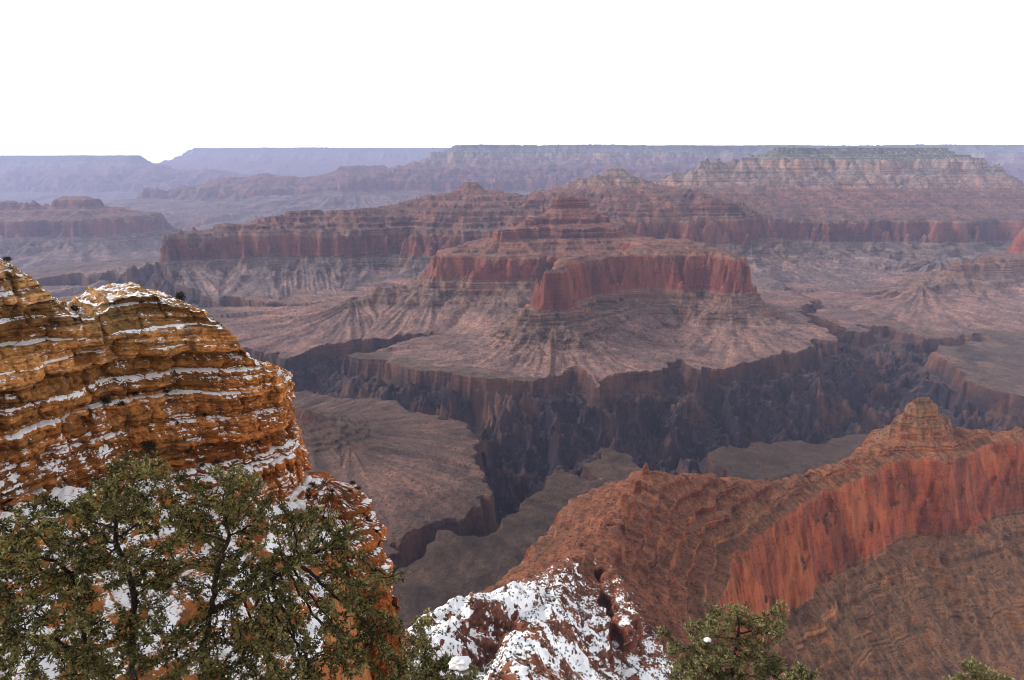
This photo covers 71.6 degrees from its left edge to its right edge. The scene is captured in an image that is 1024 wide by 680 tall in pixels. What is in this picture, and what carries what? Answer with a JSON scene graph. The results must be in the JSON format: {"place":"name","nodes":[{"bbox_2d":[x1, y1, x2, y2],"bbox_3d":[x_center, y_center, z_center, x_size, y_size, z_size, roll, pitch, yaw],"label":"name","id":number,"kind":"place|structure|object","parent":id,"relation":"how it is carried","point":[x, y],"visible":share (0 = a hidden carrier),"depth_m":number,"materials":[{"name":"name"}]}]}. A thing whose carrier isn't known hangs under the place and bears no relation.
{"place":"outdoors","nodes":[
{"label":"outdoors","id":0,"kind":"place"},
{"bbox_2d":[0,196,179,268],"bbox_3d":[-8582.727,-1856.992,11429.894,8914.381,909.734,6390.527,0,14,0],"label":"butte","id":1,"kind":"object","parent":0,"point":[64,230],"visible":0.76,"depth_m":10451.77,"materials":[{"name":"stone"}]},
{"bbox_2d":[0,155,249,202],"bbox_3d":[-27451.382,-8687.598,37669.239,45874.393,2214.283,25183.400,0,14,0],"label":"plateau","id":2,"kind":"structure","parent":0,"point":[29,179],"depth_m":34751.20,"materials":[{"name":"stone"}]},
{"bbox_2d":[0,258,311,503],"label":"cliff","id":3,"kind":"structure","parent":0,"point":[65,369],"depth_m":113.41,"materials":[{"name":"orange stone"}]},
{"bbox_2d":[2,256,11,261],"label":"shrub","id":4,"kind":"object","parent":3,"relation":"on","point":[7,259],"visible":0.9,"depth_m":112.83,"materials":[{"name":"green plant"}]},
{"bbox_2d":[71,304,81,310],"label":"shrub","id":5,"kind":"object","parent":3,"relation":"on","point":[74,307],"visible":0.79,"depth_m":113.40,"materials":[{"name":"green plant"}]},
{"bbox_2d":[102,397,112,403],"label":"shrub","id":6,"kind":"object","parent":3,"relation":"on","point":[107,399],"visible":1,"depth_m":112.05,"materials":[{"name":"green plant"}]},
{"bbox_2d":[117,401,124,406],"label":"shrub","id":7,"kind":"object","parent":3,"relation":"on","point":[120,403],"visible":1,"depth_m":112.17,"materials":[{"name":"green plant"}]},
{"bbox_2d":[141,439,155,450],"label":"shrub","id":8,"kind":"object","parent":3,"relation":"on","point":[148,444],"visible":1,"depth_m":113.11,"materials":[{"name":"green plant"}]},
{"bbox_2d":[163,387,171,393],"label":"shrub","id":9,"kind":"object","parent":3,"relation":"on","point":[166,391],"visible":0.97,"depth_m":116.99,"materials":[{"name":"green plant"}]},
{"bbox_2d":[174,291,185,300],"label":"shrub","id":10,"kind":"object","parent":3,"relation":"on","point":[180,295],"visible":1,"depth_m":121.77,"materials":[{"name":"green plant"}]},
{"bbox_2d":[184,446,192,453],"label":"shrub","id":11,"kind":"object","parent":3,"relation":"on","point":[186,452],"visible":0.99,"depth_m":115.96,"materials":[{"name":"plant"}]},
{"bbox_2d":[212,459,221,466],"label":"shrub","id":12,"kind":"object","parent":3,"relation":"on","point":[216,461],"visible":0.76,"depth_m":117.49,"materials":[{"name":"green plant"}]},
{"bbox_2d":[0,471,371,679],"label":"ground","id":13,"kind":"structure","parent":0,"point":[174,612],"depth_m":85.43,"materials":[{"name":"white stone"}]},
{"bbox_2d":[1,504,15,510],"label":"shrub","id":14,"kind":"object","parent":13,"relation":"on","point":[5,509],"visible":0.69,"depth_m":91.73,"materials":[{"name":"green plant"}]},
{"bbox_2d":[93,573,104,582],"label":"boulder","id":15,"kind":"object","parent":13,"relation":"on","point":[99,579],"visible":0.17,"depth_m":82.23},
{"bbox_2d":[89,652,130,679],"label":"boulder","id":16,"kind":"object","parent":13,"relation":"on","point":[118,677],"visible":0.09,"depth_m":65.64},
{"bbox_2d":[127,534,151,547],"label":"boulder","id":17,"kind":"object","parent":13,"relation":"on","point":[135,538],"visible":0.48,"depth_m":92.16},
{"bbox_2d":[150,625,164,634],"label":"shrub","id":18,"kind":"object","parent":13,"relation":"on","point":[159,630],"visible":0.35,"depth_m":72.83,"materials":[{"name":"green plant"}]},
{"bbox_2d":[161,581,172,591],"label":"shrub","id":19,"kind":"object","parent":13,"relation":"on","point":[167,585],"visible":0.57,"depth_m":79.46,"materials":[{"name":"green plant"}]},
{"bbox_2d":[166,554,186,571],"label":"boulder","id":20,"kind":"object","parent":13,"relation":"on","point":[177,555],"visible":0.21,"depth_m":90.78,"materials":[{"name":"brown stone"}]},
{"bbox_2d":[0,450,423,679],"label":"pine tree","id":21,"kind":"object","parent":13,"relation":"on","point":[14,638],"visible":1,"depth_m":9.91,"materials":[{"name":"green plant"}]},
{"bbox_2d":[266,523,285,537],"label":"boulder","id":22,"kind":"object","parent":13,"relation":"on","point":[284,525],"visible":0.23,"depth_m":102.57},
{"bbox_2d":[298,481,398,649],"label":"rock tower","id":23,"kind":"structure","parent":13,"relation":"on","point":[349,501],"depth_m":115.07,"materials":[{"name":"orange stone"}]},
{"bbox_2d":[308,481,317,487],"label":"shrub","id":24,"kind":"object","parent":23,"relation":"on","point":[311,485],"visible":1,"depth_m":115.95,"materials":[{"name":"green plant"}]},
{"bbox_2d":[367,592,407,679],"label":"rock tower","id":25,"kind":"structure","parent":13,"relation":"on","point":[388,601],"depth_m":113.87,"materials":[{"name":"orange stone"}]},
{"bbox_2d":[397,608,483,679],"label":"pine tree","id":26,"kind":"object","parent":13,"relation":"on","point":[462,664],"visible":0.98,"depth_m":12.07,"materials":[{"name":"green plant"}]},
{"bbox_2d":[655,596,789,679],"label":"pine tree","id":27,"kind":"object","parent":13,"relation":"on","point":[714,670],"visible":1,"depth_m":15.44,"materials":[{"name":"green plant"}]},
{"bbox_2d":[779,661,820,679],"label":"pine tree","id":28,"kind":"object","parent":13,"relation":"on","point":[799,671],"visible":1,"depth_m":14.65,"materials":[{"name":"green plant"}]},
{"bbox_2d":[941,655,1014,679],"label":"pine tree","id":29,"kind":"object","parent":13,"relation":"on","point":[970,668],"visible":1,"depth_m":14.10,"materials":[{"name":"green plant"}]},
{"bbox_2d":[29,165,386,228],"bbox_3d":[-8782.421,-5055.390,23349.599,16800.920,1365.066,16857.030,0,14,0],"label":"ridge","id":30,"kind":"structure","parent":0,"point":[229,189],"depth_m":21346.83,"materials":[{"name":"stone"}]},
{"bbox_2d":[33,182,543,304],"bbox_3d":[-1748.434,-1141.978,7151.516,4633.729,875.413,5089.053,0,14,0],"label":"ridge","id":31,"kind":"structure","parent":0,"point":[312,251],"depth_m":6139.67,"materials":[{"name":"stone"}]},
{"bbox_2d":[157,147,448,176],"bbox_3d":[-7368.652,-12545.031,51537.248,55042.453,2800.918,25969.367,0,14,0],"label":"plateau","id":32,"kind":"structure","parent":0,"point":[304,161],"depth_m":49367.04,"materials":[{"name":"stone"}]},
{"bbox_2d":[291,390,484,525],"bbox_3d":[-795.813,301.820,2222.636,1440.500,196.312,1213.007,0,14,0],"label":"terrace","id":33,"kind":"structure","parent":0,"point":[395,460],"depth_m":2083.32,"materials":[{"name":"brown stone"}]},
{"bbox_2d":[0,0,1023,163],"label":"sky","id":34,"kind":"structure","parent":0,"point":[157,81],"materials":[{"name":"white"}]},
{"bbox_2d":[19,201,1023,395],"bbox_3d":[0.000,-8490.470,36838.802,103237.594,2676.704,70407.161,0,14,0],"label":"canyon floor","id":35,"kind":"structure","parent":0,"point":[995,362],"depth_m":3823.21,"materials":[{"name":"brown stone"}]},
{"bbox_2d":[214,195,843,356],"bbox_3d":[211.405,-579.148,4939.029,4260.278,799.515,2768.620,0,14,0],"label":"butte","id":36,"kind":"object","parent":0,"point":[482,282],"visible":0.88,"depth_m":4538.53,"materials":[{"name":"brown stone"}]},
{"bbox_2d":[38,251,1023,572],"bbox_3d":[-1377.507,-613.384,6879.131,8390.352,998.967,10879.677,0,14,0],"label":"gorge","id":37,"kind":"structure","parent":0,"point":[680,415],"depth_m":3264.16,"materials":[{"name":"stone"}]},
{"bbox_2d":[144,144,1023,224],"bbox_3d":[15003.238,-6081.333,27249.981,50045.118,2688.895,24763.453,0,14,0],"label":"plateau","id":38,"kind":"structure","parent":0,"point":[523,169],"depth_m":22544.43,"materials":[{"name":"stone"}]},
{"bbox_2d":[383,403,867,628],"bbox_3d":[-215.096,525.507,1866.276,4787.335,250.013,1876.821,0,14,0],"label":"platform","id":39,"kind":"structure","parent":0,"point":[449,565],"depth_m":1778.19,"materials":[{"name":"brown stone"}]},
{"bbox_2d":[388,237,871,388],"bbox_3d":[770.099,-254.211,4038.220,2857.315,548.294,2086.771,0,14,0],"label":"butte","id":40,"kind":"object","parent":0,"point":[642,304],"depth_m":3845.48,"materials":[{"name":"brown stone"}]},
{"bbox_2d":[377,167,908,293],"bbox_3d":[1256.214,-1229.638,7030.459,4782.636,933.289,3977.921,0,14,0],"label":"butte","id":41,"kind":"object","parent":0,"point":[639,206],"visible":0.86,"depth_m":6456.99,"materials":[{"name":"brown stone"}]},
{"bbox_2d":[401,422,1023,679],"bbox_3d":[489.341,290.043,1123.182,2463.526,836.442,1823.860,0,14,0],"label":"ridge","id":42,"kind":"structure","parent":0,"point":[979,489],"depth_m":975.21,"materials":[{"name":"brown stone"}]},
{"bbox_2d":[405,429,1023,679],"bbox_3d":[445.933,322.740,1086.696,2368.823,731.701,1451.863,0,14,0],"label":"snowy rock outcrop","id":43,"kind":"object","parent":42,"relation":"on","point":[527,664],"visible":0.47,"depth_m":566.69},
{"bbox_2d":[864,397,955,452],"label":"knob","id":44,"kind":"object","parent":42,"relation":"on","point":[919,415],"visible":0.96,"depth_m":1204.74,"materials":[{"name":"brown stone"}]},
{"bbox_2d":[652,147,1023,290],"bbox_3d":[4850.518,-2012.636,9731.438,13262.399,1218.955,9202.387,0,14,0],"label":"mesa","id":45,"kind":"structure","parent":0,"point":[918,209],"depth_m":8052.48,"materials":[{"name":"stone"}]},
{"bbox_2d":[812,228,1023,331],"bbox_3d":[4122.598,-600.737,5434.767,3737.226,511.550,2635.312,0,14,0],"label":"mesa","id":46,"kind":"structure","parent":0,"point":[985,290],"depth_m":5061.56,"materials":[{"name":"brown stone"}]}
]}

